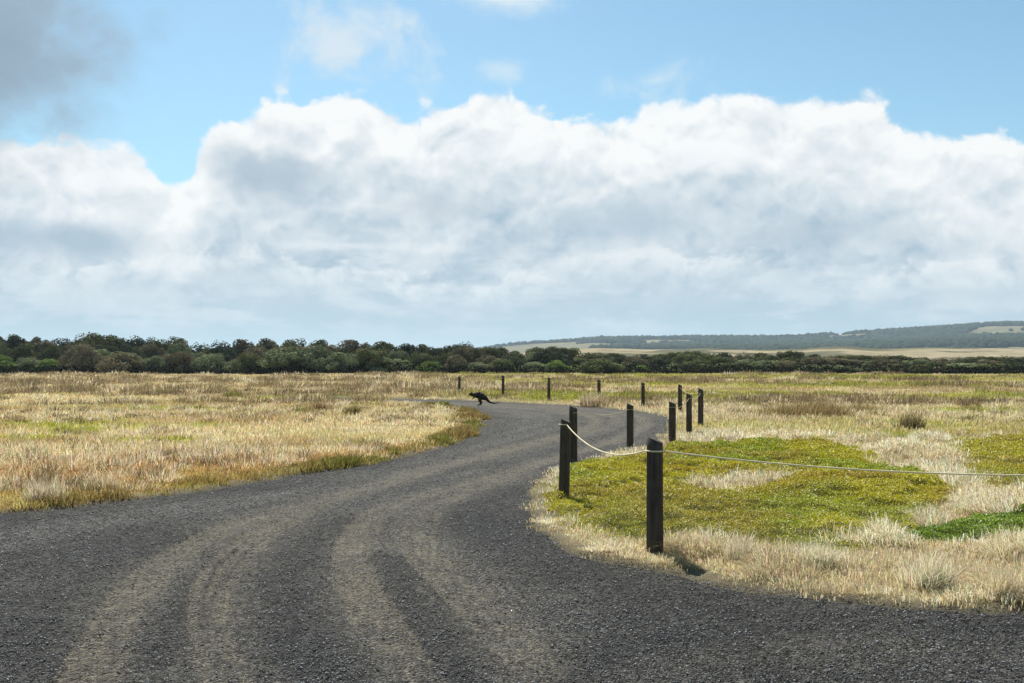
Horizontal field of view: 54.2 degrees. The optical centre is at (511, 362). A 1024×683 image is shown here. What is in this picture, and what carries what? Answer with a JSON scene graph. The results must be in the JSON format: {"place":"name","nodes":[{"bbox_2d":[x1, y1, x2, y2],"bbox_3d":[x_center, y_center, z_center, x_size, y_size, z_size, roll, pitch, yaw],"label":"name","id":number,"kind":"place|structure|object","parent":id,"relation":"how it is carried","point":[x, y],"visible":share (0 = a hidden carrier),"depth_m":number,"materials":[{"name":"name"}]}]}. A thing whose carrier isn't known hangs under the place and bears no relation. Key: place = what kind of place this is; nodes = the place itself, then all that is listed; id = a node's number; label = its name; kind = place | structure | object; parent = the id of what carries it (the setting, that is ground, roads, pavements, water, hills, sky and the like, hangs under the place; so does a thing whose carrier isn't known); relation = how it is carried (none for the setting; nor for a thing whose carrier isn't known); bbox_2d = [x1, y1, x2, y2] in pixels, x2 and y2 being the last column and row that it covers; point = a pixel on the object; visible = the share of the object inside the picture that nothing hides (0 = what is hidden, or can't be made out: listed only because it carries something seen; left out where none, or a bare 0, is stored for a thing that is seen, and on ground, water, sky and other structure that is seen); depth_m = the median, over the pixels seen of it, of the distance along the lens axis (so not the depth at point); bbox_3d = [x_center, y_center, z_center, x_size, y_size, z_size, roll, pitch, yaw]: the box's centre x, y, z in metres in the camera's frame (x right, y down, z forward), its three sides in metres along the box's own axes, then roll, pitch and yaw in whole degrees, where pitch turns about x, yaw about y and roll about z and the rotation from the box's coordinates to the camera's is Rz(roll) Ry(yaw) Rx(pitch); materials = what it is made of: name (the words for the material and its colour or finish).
{"place":"outdoors","nodes":[
{"label":"outdoors","id":0,"kind":"place"},
{"bbox_2d":[0,398,1023,682],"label":"gravel road","id":1,"kind":"structure","parent":0,"point":[376,486],"depth_m":6.96,"materials":[{"name":"gravel"}]},
{"bbox_2d":[469,391,498,404],"bbox_3d":[-1.088,1.363,38.590,1.143,0.538,0.392,0,0,-16],"label":"wallaby","id":2,"kind":"object","parent":1,"relation":"on","point":[480,396],"visible":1,"depth_m":38.48,"materials":[{"name":"fur"}]},
{"bbox_2d":[0,372,1023,614],"bbox_3d":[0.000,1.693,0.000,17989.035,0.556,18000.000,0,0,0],"label":"ground","id":3,"kind":"structure","parent":0,"point":[691,572],"depth_m":11.03,"materials":[{"name":"plant"}]},
{"bbox_2d":[0,355,18,372],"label":"scrub tree","id":4,"kind":"object","parent":3,"relation":"on","point":[4,361],"visible":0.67,"depth_m":151.16,"materials":[{"name":"green plant"}]},
{"bbox_2d":[1,334,28,353],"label":"scrub tree","id":5,"kind":"object","parent":3,"relation":"on","point":[13,341],"visible":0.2,"depth_m":175.77,"materials":[{"name":"green plant"}]},
{"bbox_2d":[9,343,36,362],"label":"scrub tree","id":6,"kind":"object","parent":3,"relation":"on","point":[22,350],"visible":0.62,"depth_m":164.17,"materials":[{"name":"green plant"}]},
{"bbox_2d":[15,356,38,371],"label":"scrub tree","id":7,"kind":"object","parent":3,"relation":"on","point":[31,361],"visible":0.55,"depth_m":154.13,"materials":[{"name":"green plant"}]},
{"bbox_2d":[29,336,53,355],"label":"scrub tree","id":8,"kind":"object","parent":3,"relation":"on","point":[39,345],"visible":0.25,"depth_m":173.19,"materials":[{"name":"green plant"}]},
{"bbox_2d":[15,471,74,502],"bbox_3d":[-5.394,1.430,11.604,0.738,0.396,0.708,0,0,0],"label":"grass tussock","id":9,"kind":"object","parent":3,"relation":"on","point":[34,491],"depth_m":11.59,"materials":[{"name":"plant"}]},
{"bbox_2d":[31,358,63,372],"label":"scrub tree","id":10,"kind":"object","parent":3,"relation":"on","point":[47,362],"visible":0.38,"depth_m":152.93,"materials":[{"name":"green plant"}]},
{"bbox_2d":[34,344,67,360],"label":"scrub tree","id":11,"kind":"object","parent":3,"relation":"on","point":[49,352],"visible":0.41,"depth_m":163.60,"materials":[{"name":"green plant"}]},
{"bbox_2d":[56,344,101,372],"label":"scrub tree","id":12,"kind":"object","parent":3,"relation":"on","point":[82,355],"visible":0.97,"depth_m":148.57,"materials":[{"name":"green plant"}]},
{"bbox_2d":[67,333,102,347],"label":"scrub tree","id":13,"kind":"object","parent":3,"relation":"on","point":[89,341],"visible":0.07,"depth_m":172.40,"materials":[{"name":"green plant"}]},
{"bbox_2d":[75,466,121,489],"bbox_3d":[-5.290,1.450,12.722,0.711,0.351,0.652,0,0,0],"label":"grass tussock","id":14,"kind":"object","parent":3,"relation":"on","point":[103,480],"depth_m":12.69,"materials":[{"name":"plant"}]},
{"bbox_2d":[79,332,126,352],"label":"scrub tree","id":15,"kind":"object","parent":3,"relation":"on","point":[111,340],"visible":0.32,"depth_m":178.36,"materials":[{"name":"green plant"}]},
{"bbox_2d":[94,351,144,372],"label":"scrub tree","id":16,"kind":"object","parent":3,"relation":"on","point":[118,362],"visible":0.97,"depth_m":147.35,"materials":[{"name":"green plant"}]},
{"bbox_2d":[115,344,144,359],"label":"scrub tree","id":17,"kind":"object","parent":3,"relation":"on","point":[128,348],"visible":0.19,"depth_m":160.57,"materials":[{"name":"green plant"}]},
{"bbox_2d":[117,335,145,351],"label":"scrub tree","id":18,"kind":"object","parent":3,"relation":"on","point":[138,342],"visible":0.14,"depth_m":179.43,"materials":[{"name":"green plant"}]},
{"bbox_2d":[139,343,165,361],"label":"scrub tree","id":19,"kind":"object","parent":3,"relation":"on","point":[151,349],"visible":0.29,"depth_m":165.86,"materials":[{"name":"green plant"}]},
{"bbox_2d":[138,336,168,353],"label":"scrub tree","id":20,"kind":"object","parent":3,"relation":"on","point":[164,346],"visible":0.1,"depth_m":171.91,"materials":[{"name":"green plant"}]},
{"bbox_2d":[141,356,167,372],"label":"scrub tree","id":21,"kind":"object","parent":3,"relation":"on","point":[153,361],"visible":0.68,"depth_m":151.44,"materials":[{"name":"green plant"}]},
{"bbox_2d":[164,351,190,372],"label":"scrub tree","id":22,"kind":"object","parent":3,"relation":"on","point":[180,358],"visible":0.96,"depth_m":148.12,"materials":[{"name":"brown plant"}]},
{"bbox_2d":[163,340,194,358],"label":"scrub tree","id":23,"kind":"object","parent":3,"relation":"on","point":[175,347],"visible":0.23,"depth_m":161.32,"materials":[{"name":"green plant"}]},
{"bbox_2d":[190,342,210,353],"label":"scrub tree","id":24,"kind":"object","parent":3,"relation":"on","point":[199,349],"visible":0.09,"depth_m":175.84,"materials":[{"name":"green plant"}]},
{"bbox_2d":[190,353,224,373],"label":"scrub tree","id":25,"kind":"object","parent":3,"relation":"on","point":[208,360],"visible":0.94,"depth_m":148.50,"materials":[{"name":"green plant"}]},
{"bbox_2d":[201,340,238,356],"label":"scrub tree","id":26,"kind":"object","parent":3,"relation":"on","point":[220,349],"visible":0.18,"depth_m":171.68,"materials":[{"name":"green plant"}]},
{"bbox_2d":[218,349,237,361],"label":"scrub tree","id":27,"kind":"object","parent":3,"relation":"on","point":[229,355],"visible":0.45,"depth_m":165.34,"materials":[{"name":"green plant"}]},
{"bbox_2d":[216,360,253,373],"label":"scrub tree","id":28,"kind":"object","parent":3,"relation":"on","point":[227,365],"visible":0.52,"depth_m":147.93,"materials":[{"name":"green plant"}]},
{"bbox_2d":[232,339,255,355],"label":"scrub tree","id":29,"kind":"object","parent":3,"relation":"on","point":[240,346],"visible":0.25,"depth_m":175.98,"materials":[{"name":"green plant"}]},
{"bbox_2d":[229,352,260,373],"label":"scrub tree","id":30,"kind":"object","parent":3,"relation":"on","point":[245,360],"visible":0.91,"depth_m":147.66,"materials":[{"name":"green plant"}]},
{"bbox_2d":[0,384,503,512],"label":"dry grass","id":31,"kind":"structure","parent":3,"relation":"on","point":[80,450],"depth_m":21.78,"materials":[{"name":"plant"}]},
{"bbox_2d":[239,347,267,359],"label":"scrub tree","id":32,"kind":"object","parent":3,"relation":"on","point":[252,351],"visible":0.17,"depth_m":159.41,"materials":[{"name":"green plant"}]},
{"bbox_2d":[253,338,278,353],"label":"scrub tree","id":33,"kind":"object","parent":3,"relation":"on","point":[268,344],"visible":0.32,"depth_m":172.97,"materials":[{"name":"green plant"}]},
{"bbox_2d":[255,346,319,372],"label":"scrub tree","id":34,"kind":"object","parent":3,"relation":"on","point":[285,356],"visible":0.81,"depth_m":146.96,"materials":[{"name":"green plant"}]},
{"bbox_2d":[278,338,307,349],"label":"scrub tree","id":35,"kind":"object","parent":3,"relation":"on","point":[287,343],"visible":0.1,"depth_m":173.88,"materials":[{"name":"green plant"}]},
{"bbox_2d":[290,345,341,372],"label":"scrub tree","id":36,"kind":"object","parent":3,"relation":"on","point":[321,352],"visible":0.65,"depth_m":149.06,"materials":[{"name":"green plant"}]},
{"bbox_2d":[309,399,336,410],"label":"grass tussock","id":37,"kind":"object","parent":3,"relation":"on","point":[323,406],"depth_m":32.93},
{"bbox_2d":[318,352,361,372],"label":"scrub tree","id":38,"kind":"object","parent":3,"relation":"on","point":[345,359],"visible":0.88,"depth_m":148.24,"materials":[{"name":"green plant"}]},
{"bbox_2d":[341,402,363,414],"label":"grass tussock","id":39,"kind":"object","parent":3,"relation":"on","point":[352,410],"depth_m":30.48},
{"bbox_2d":[336,339,371,352],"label":"scrub tree","id":40,"kind":"object","parent":3,"relation":"on","point":[354,347],"visible":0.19,"depth_m":178.57,"materials":[{"name":"green plant"}]},
{"bbox_2d":[356,349,388,372],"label":"scrub tree","id":41,"kind":"object","parent":3,"relation":"on","point":[366,354],"visible":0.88,"depth_m":147.62,"materials":[{"name":"green plant"}]},
{"bbox_2d":[361,356,393,371],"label":"scrub tree","id":42,"kind":"object","parent":3,"relation":"on","point":[385,360],"visible":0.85,"depth_m":148.02,"materials":[{"name":"green plant"}]},
{"bbox_2d":[366,341,412,360],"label":"scrub tree","id":43,"kind":"object","parent":3,"relation":"on","point":[381,346],"visible":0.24,"depth_m":174.77,"materials":[{"name":"green plant"}]},
{"bbox_2d":[383,351,408,360],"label":"scrub tree","id":44,"kind":"object","parent":3,"relation":"on","point":[392,355],"visible":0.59,"depth_m":159.20,"materials":[{"name":"green plant"}]},
{"bbox_2d":[385,359,412,371],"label":"scrub tree","id":45,"kind":"object","parent":3,"relation":"on","point":[395,363],"visible":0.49,"depth_m":151.87,"materials":[{"name":"green plant"}]},
{"bbox_2d":[395,343,420,360],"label":"scrub tree","id":46,"kind":"object","parent":3,"relation":"on","point":[408,348],"visible":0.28,"depth_m":180.15,"materials":[{"name":"green plant"}]},
{"bbox_2d":[408,352,432,363],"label":"scrub tree","id":47,"kind":"object","parent":3,"relation":"on","point":[422,358],"visible":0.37,"depth_m":164.03,"materials":[{"name":"green plant"}]},
{"bbox_2d":[415,344,435,357],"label":"scrub tree","id":48,"kind":"object","parent":3,"relation":"on","point":[422,348],"visible":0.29,"depth_m":180.33,"materials":[{"name":"green plant"}]},
{"bbox_2d":[415,361,442,372],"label":"scrub tree","id":49,"kind":"object","parent":3,"relation":"on","point":[432,364],"visible":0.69,"depth_m":149.12,"materials":[{"name":"green plant"}]},
{"bbox_2d":[431,352,453,365],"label":"scrub tree","id":50,"kind":"object","parent":3,"relation":"on","point":[441,358],"visible":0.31,"depth_m":164.39,"materials":[{"name":"green plant"}]},
{"bbox_2d":[430,344,470,355],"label":"scrub tree","id":51,"kind":"object","parent":3,"relation":"on","point":[436,351],"visible":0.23,"depth_m":179.04,"materials":[{"name":"green plant"}]},
{"bbox_2d":[442,354,466,371],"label":"scrub tree","id":52,"kind":"object","parent":3,"relation":"on","point":[457,360],"visible":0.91,"depth_m":149.17,"materials":[{"name":"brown plant"}]},
{"bbox_2d":[451,347,484,366],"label":"scrub tree","id":53,"kind":"object","parent":3,"relation":"on","point":[468,354],"visible":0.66,"depth_m":164.41,"materials":[{"name":"green plant"}]},
{"bbox_2d":[475,354,499,365],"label":"scrub tree","id":54,"kind":"object","parent":3,"relation":"on","point":[486,360],"visible":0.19,"depth_m":160.37,"materials":[{"name":"green plant"}]},
{"bbox_2d":[473,347,508,362],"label":"scrub tree","id":55,"kind":"object","parent":3,"relation":"on","point":[497,353],"visible":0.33,"depth_m":171.31,"materials":[{"name":"green plant"}]},
{"bbox_2d":[487,359,514,372],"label":"scrub tree","id":56,"kind":"object","parent":3,"relation":"on","point":[498,363],"visible":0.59,"depth_m":151.57,"materials":[{"name":"green plant"}]},
{"bbox_2d":[0,369,1023,395],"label":"dry grass","id":57,"kind":"structure","parent":3,"relation":"on","point":[56,382],"depth_m":77.46,"materials":[{"name":"plant"}]},
{"bbox_2d":[0,361,1023,373],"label":"undergrowth","id":58,"kind":"object","parent":3,"relation":"on","point":[631,367],"visible":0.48,"depth_m":148.19,"materials":[{"name":"green plant"}]},
{"bbox_2d":[515,361,549,371],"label":"scrub tree","id":59,"kind":"object","parent":3,"relation":"on","point":[534,364],"visible":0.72,"depth_m":149.24,"materials":[{"name":"green plant"}]},
{"bbox_2d":[528,345,572,365],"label":"scrub tree","id":60,"kind":"object","parent":3,"relation":"on","point":[542,356],"visible":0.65,"depth_m":158.76,"materials":[{"name":"green plant"}]},
{"bbox_2d":[543,360,572,372],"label":"scrub tree","id":61,"kind":"object","parent":3,"relation":"on","point":[556,363],"visible":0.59,"depth_m":149.37,"materials":[{"name":"green plant"}]},
{"bbox_2d":[545,346,580,356],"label":"scrub tree","id":62,"kind":"object","parent":3,"relation":"on","point":[575,352],"visible":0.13,"depth_m":179.21,"materials":[{"name":"green plant"}]},
{"bbox_2d":[558,418,570,499],"bbox_3d":[0.617,1.310,11.826,0.159,1.317,0.131,0,0,0],"label":"fence post","id":63,"kind":"object","parent":3,"relation":"on","point":[564,466],"visible":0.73,"depth_m":11.77,"materials":[{"name":"wood"}]},
{"bbox_2d":[569,405,576,462],"bbox_3d":[0.990,1.324,16.202,0.140,1.291,0.143,0,0,0],"label":"fence post","id":64,"kind":"object","parent":3,"relation":"on","point":[573,436],"visible":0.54,"depth_m":16.14,"materials":[{"name":"wood"}]},
{"bbox_2d":[579,390,611,406],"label":"grass tussock","id":65,"kind":"object","parent":3,"relation":"on","point":[587,401],"depth_m":37.56,"materials":[{"name":"plant"}]},
{"bbox_2d":[571,358,628,372],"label":"scrub tree","id":66,"kind":"object","parent":3,"relation":"on","point":[589,366],"visible":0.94,"depth_m":146.66,"materials":[{"name":"green plant"}]},
{"bbox_2d":[581,352,621,360],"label":"scrub tree","id":67,"kind":"object","parent":3,"relation":"on","point":[601,355],"visible":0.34,"depth_m":177.01,"materials":[{"name":"green plant"}]},
{"bbox_2d":[627,403,633,449],"bbox_3d":[2.174,1.352,18.410,0.134,1.232,0.138,0,0,0],"label":"fence post","id":68,"kind":"object","parent":3,"relation":"on","point":[630,428],"visible":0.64,"depth_m":18.36,"materials":[{"name":"wood"}]},
{"bbox_2d":[621,355,648,366],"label":"scrub tree","id":69,"kind":"object","parent":3,"relation":"on","point":[632,360],"visible":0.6,"depth_m":160.65,"materials":[{"name":"green plant"}]},
{"bbox_2d":[646,436,662,551],"bbox_3d":[1.224,1.291,8.570,0.147,1.334,0.139,0,0,0],"label":"fence post","id":70,"kind":"object","parent":3,"relation":"on","point":[654,517],"visible":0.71,"depth_m":8.51,"materials":[{"name":"wood"}]},
{"bbox_2d":[559,424,1023,475],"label":"rope","id":71,"kind":"object","parent":70,"relation":"attached to","point":[804,465],"visible":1,"depth_m":8.08,"materials":[{"name":"fabric"}]},
{"bbox_2d":[649,355,673,367],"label":"scrub tree","id":72,"kind":"object","parent":3,"relation":"on","point":[663,360],"visible":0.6,"depth_m":162.85,"materials":[{"name":"green plant"}]},
{"bbox_2d":[686,393,691,432],"bbox_3d":[4.039,1.327,22.818,0.134,1.283,0.139,0,0,0],"label":"fence post","id":73,"kind":"object","parent":3,"relation":"on","point":[689,415],"visible":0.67,"depth_m":22.77,"materials":[{"name":"wood"}]},
{"bbox_2d":[670,351,712,364],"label":"scrub tree","id":74,"kind":"object","parent":3,"relation":"on","point":[692,356],"visible":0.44,"depth_m":159.14,"materials":[{"name":"green plant"}]},
{"bbox_2d":[677,359,714,372],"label":"scrub tree","id":75,"kind":"object","parent":3,"relation":"on","point":[701,363],"visible":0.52,"depth_m":154.07,"materials":[{"name":"green plant"}]},
{"bbox_2d":[698,388,702,425],"bbox_3d":[4.773,1.288,25.311,0.145,1.315,0.134,0,0,0],"label":"fence post","id":76,"kind":"object","parent":3,"relation":"on","point":[700,406],"visible":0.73,"depth_m":25.26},
{"bbox_2d":[704,355,731,365],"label":"scrub tree","id":77,"kind":"object","parent":3,"relation":"on","point":[715,360],"visible":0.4,"depth_m":162.75,"materials":[{"name":"green plant"}]},
{"bbox_2d":[727,352,754,363],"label":"scrub tree","id":78,"kind":"object","parent":3,"relation":"on","point":[738,357],"visible":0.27,"depth_m":173.42,"materials":[{"name":"green plant"}]},
{"bbox_2d":[716,528,766,561],"bbox_3d":[1.877,1.461,8.132,0.490,0.334,0.477,0,0,41],"label":"grass tussock","id":79,"kind":"object","parent":3,"relation":"on","point":[729,550],"depth_m":8.11,"materials":[{"name":"plant"}]},
{"bbox_2d":[732,359,765,366],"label":"scrub tree","id":80,"kind":"object","parent":3,"relation":"on","point":[742,362],"visible":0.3,"depth_m":162.30,"materials":[{"name":"green plant"}]},
{"bbox_2d":[541,436,959,552],"bbox_3d":[3.340,1.525,14.274,5.662,0.247,12.161,0,0,7],"label":"ground cover","id":81,"kind":"object","parent":3,"relation":"on","point":[834,453],"visible":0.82,"depth_m":12.10,"materials":[{"name":"green plant"}]},
{"bbox_2d":[669,401,675,441],"bbox_3d":[3.088,1.347,19.285,0.142,1.232,0.148,0,0,0],"label":"fence post","id":82,"kind":"object","parent":81,"relation":"on","point":[672,419],"visible":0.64,"depth_m":19.22,"materials":[{"name":"wood"}]},
{"bbox_2d":[746,353,781,361],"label":"scrub tree","id":83,"kind":"object","parent":3,"relation":"on","point":[759,357],"visible":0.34,"depth_m":177.06,"materials":[{"name":"green plant"}]},
{"bbox_2d":[775,360,796,371],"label":"scrub tree","id":84,"kind":"object","parent":3,"relation":"on","point":[787,363],"visible":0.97,"depth_m":148.17,"materials":[{"name":"green plant"}]},
{"bbox_2d":[775,350,804,360],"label":"scrub tree","id":85,"kind":"object","parent":3,"relation":"on","point":[791,353],"visible":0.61,"depth_m":178.88,"materials":[{"name":"green plant"}]},
{"bbox_2d":[750,392,863,417],"bbox_3d":[8.604,1.206,29.386,3.372,0.822,2.855,0,0,0],"label":"grass tussock","id":86,"kind":"object","parent":3,"relation":"on","point":[831,409],"depth_m":28.99,"materials":[{"name":"plant"}]},
{"bbox_2d":[786,530,846,571],"bbox_3d":[2.372,1.461,7.816,0.604,0.338,0.557,0,0,0],"label":"grass tussock","id":87,"kind":"object","parent":3,"relation":"on","point":[819,556],"depth_m":7.78,"materials":[{"name":"plant"}]},
{"bbox_2d":[799,356,835,365],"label":"scrub tree","id":88,"kind":"object","parent":3,"relation":"on","point":[814,360],"visible":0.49,"depth_m":163.72,"materials":[{"name":"green plant"}]},
{"bbox_2d":[829,358,866,365],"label":"scrub tree","id":89,"kind":"object","parent":3,"relation":"on","point":[845,361],"visible":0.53,"depth_m":164.61,"materials":[{"name":"green plant"}]},
{"bbox_2d":[834,355,876,360],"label":"scrub tree","id":90,"kind":"object","parent":3,"relation":"on","point":[860,357],"visible":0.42,"depth_m":174.87,"materials":[{"name":"green plant"}]},
{"bbox_2d":[844,402,883,411],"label":"grass tussock","id":91,"kind":"object","parent":3,"relation":"on","point":[867,406],"depth_m":32.93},
{"bbox_2d":[873,358,904,366],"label":"scrub tree","id":92,"kind":"object","parent":3,"relation":"on","point":[878,362],"visible":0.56,"depth_m":160.03,"materials":[{"name":"green plant"}]},
{"bbox_2d":[888,407,932,428],"bbox_3d":[9.527,1.291,23.864,1.104,0.583,0.982,0,0,43],"label":"grass tussock","id":93,"kind":"object","parent":3,"relation":"on","point":[905,422],"depth_m":23.70,"materials":[{"name":"plant"}]},
{"bbox_2d":[901,359,929,364],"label":"scrub tree","id":94,"kind":"object","parent":3,"relation":"on","point":[917,362],"visible":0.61,"depth_m":164.48,"materials":[{"name":"green plant"}]},
{"bbox_2d":[893,539,973,591],"bbox_3d":[2.982,1.429,7.175,0.678,0.423,0.642,0,0,-42],"label":"grass tussock","id":95,"kind":"object","parent":3,"relation":"on","point":[930,575],"depth_m":7.14,"materials":[{"name":"plant"}]},
{"bbox_2d":[870,503,1023,543],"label":"ground cover","id":96,"kind":"object","parent":3,"relation":"on","point":[983,522],"visible":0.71,"depth_m":9.31,"materials":[{"name":"green plant"}]},
{"bbox_2d":[944,363,990,373],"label":"scrub tree","id":97,"kind":"object","parent":3,"relation":"on","point":[970,366],"visible":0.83,"depth_m":148.47,"materials":[{"name":"green plant"}]},
{"bbox_2d":[930,430,1023,489],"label":"ground cover","id":98,"kind":"object","parent":3,"relation":"on","point":[1011,451],"visible":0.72,"depth_m":16.64,"materials":[{"name":"green plant"}]},
{"bbox_2d":[973,561,1023,601],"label":"grass tussock","id":99,"kind":"object","parent":3,"relation":"on","point":[1007,580],"depth_m":6.85,"materials":[{"name":"plant"}]},
{"bbox_2d":[0,0,1023,350],"label":"sky","id":100,"kind":"structure","parent":0,"point":[435,173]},
{"bbox_2d":[486,383,1023,610],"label":"dry grass","id":101,"kind":"structure","parent":0,"point":[926,454],"depth_m":12.64,"materials":[{"name":"plant"}]},
{"bbox_2d":[498,346,1023,359],"bbox_3d":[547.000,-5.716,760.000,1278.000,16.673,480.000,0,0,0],"label":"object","id":102,"kind":"structure","parent":0,"point":[931,353],"depth_m":732.06,"materials":[{"name":"beige plant"}]},
{"bbox_2d":[499,326,1023,354],"bbox_3d":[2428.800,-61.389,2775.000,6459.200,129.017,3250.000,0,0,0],"label":"hills","id":103,"kind":"structure","parent":0,"point":[573,345],"depth_m":2649.18,"materials":[{"name":"plant"}]},
{"bbox_2d":[478,320,1023,349],"bbox_3d":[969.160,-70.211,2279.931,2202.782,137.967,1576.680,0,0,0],"label":"woodland","id":104,"kind":"object","parent":103,"relation":"on","point":[946,336],"visible":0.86,"depth_m":2387.65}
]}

